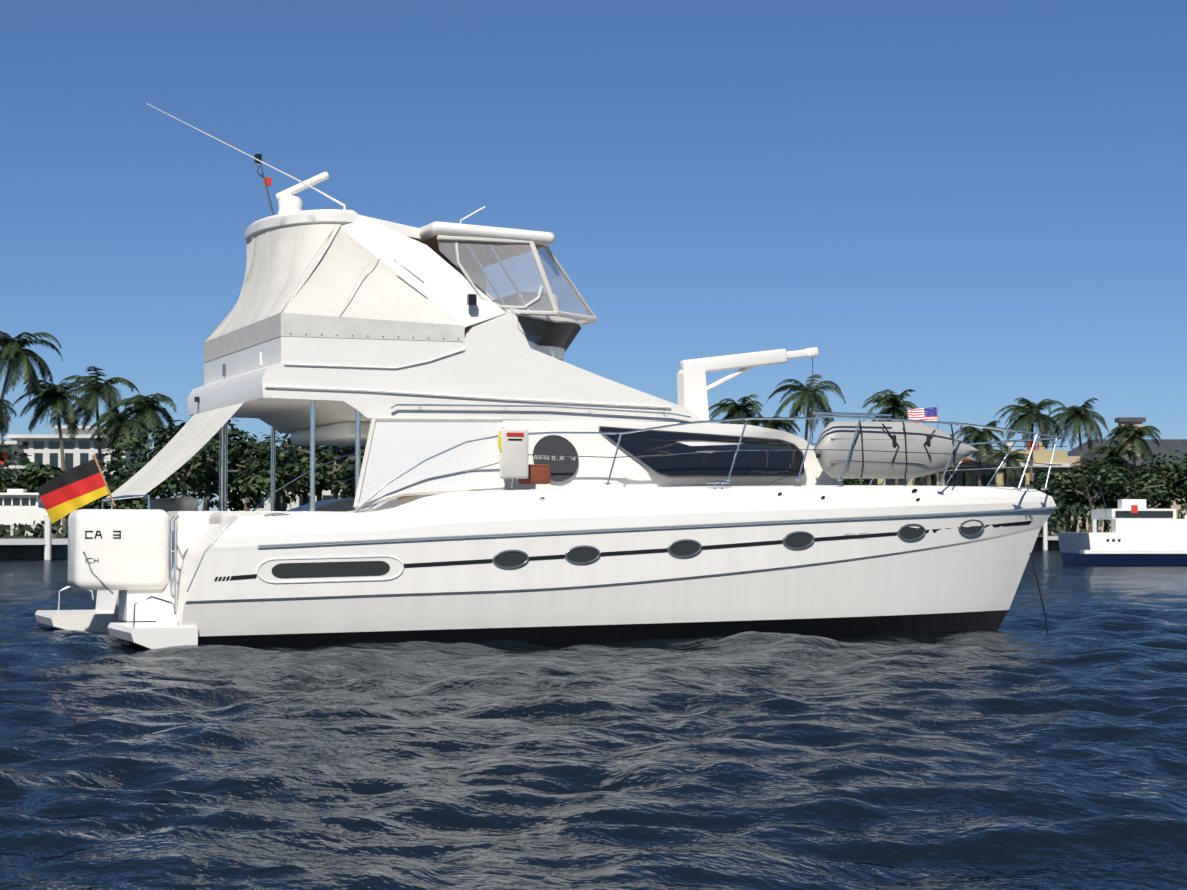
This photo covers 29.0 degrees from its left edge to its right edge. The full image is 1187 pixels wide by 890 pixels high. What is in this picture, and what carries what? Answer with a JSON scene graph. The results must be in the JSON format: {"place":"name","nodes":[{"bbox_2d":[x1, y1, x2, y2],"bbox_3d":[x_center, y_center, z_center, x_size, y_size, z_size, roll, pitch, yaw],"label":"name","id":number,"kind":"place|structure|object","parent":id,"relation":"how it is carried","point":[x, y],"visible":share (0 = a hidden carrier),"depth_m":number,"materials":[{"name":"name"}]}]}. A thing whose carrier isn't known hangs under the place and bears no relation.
{"place":"outdoors","nodes":[
{"label":"outdoors","id":0,"kind":"place"},
{"bbox_2d":[0,535,1059,558],"bbox_3d":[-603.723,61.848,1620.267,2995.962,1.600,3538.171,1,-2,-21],"label":"shore","id":1,"kind":"structure","parent":0,"point":[24,551],"depth_m":111.75,"materials":[{"name":"grey concrete"}]},
{"bbox_2d":[0,331,1161,536],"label":"palms","id":2,"kind":"object","parent":1,"relation":"on","point":[57,401],"visible":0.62,"depth_m":198.63,"materials":[{"name":"green plant"}]},
{"bbox_2d":[0,417,1186,537],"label":"trees","id":3,"kind":"object","parent":1,"relation":"on","point":[198,472],"visible":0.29,"depth_m":150.63,"materials":[{"name":"green plant"}]},
{"bbox_2d":[0,417,1186,534],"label":"houses","id":4,"kind":"structure","parent":1,"relation":"on","point":[82,448],"depth_m":231.00,"materials":[{"name":"white concrete"}]},
{"bbox_2d":[0,512,1186,559],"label":"dock pilings","id":5,"kind":"object","parent":1,"relation":"on","point":[47,542],"visible":0.29,"depth_m":108.19,"materials":[{"name":"white concrete"}]},
{"bbox_2d":[0,549,1186,889],"bbox_3d":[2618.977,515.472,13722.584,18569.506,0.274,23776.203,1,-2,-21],"label":"water","id":6,"kind":"structure","parent":0,"point":[1020,749],"depth_m":13.64,"materials":[{"name":"blue liquid"}]},
{"bbox_2d":[35,103,1062,648],"bbox_3d":[-0.564,-0.538,30.928,13.054,7.073,6.448,1,-2,-21],"label":"yacht","id":7,"kind":"object","parent":6,"relation":"on","point":[517,477],"visible":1,"depth_m":28.21,"materials":[{"name":"white plastic"}]},
{"bbox_2d":[92,405,937,506],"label":"flag staffs","id":8,"kind":"object","parent":7,"relation":"attached to","point":[104,480],"visible":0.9,"depth_m":28.76,"materials":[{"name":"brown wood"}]},
{"bbox_2d":[37,459,108,523],"bbox_3d":[-6.489,0.575,28.663,0.800,0.560,0.152,-23,6,-13],"label":"german flag","id":9,"kind":"object","parent":8,"relation":"attached to","point":[62,495],"visible":1,"depth_m":28.69,"materials":[{"name":"multicoloured fabric"}]},
{"bbox_2d":[907,407,936,422],"bbox_3d":[4.893,-0.434,34.183,0.440,0.252,0.051,-2,-16,-2],"label":"usa flag","id":10,"kind":"object","parent":8,"relation":"attached to","point":[928,414],"visible":0.79,"depth_m":34.19,"materials":[{"name":"multicoloured fabric"}]},
{"bbox_2d":[0,479,1186,564],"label":"boats","id":11,"kind":"object","parent":6,"relation":"on","point":[1139,534],"visible":0.9,"depth_m":90.67,"materials":[{"name":"white plastic"}]},
{"bbox_2d":[0,0,1186,510],"label":"sky","id":12,"kind":"structure","parent":0,"point":[972,207],"materials":[{"name":"blue"}]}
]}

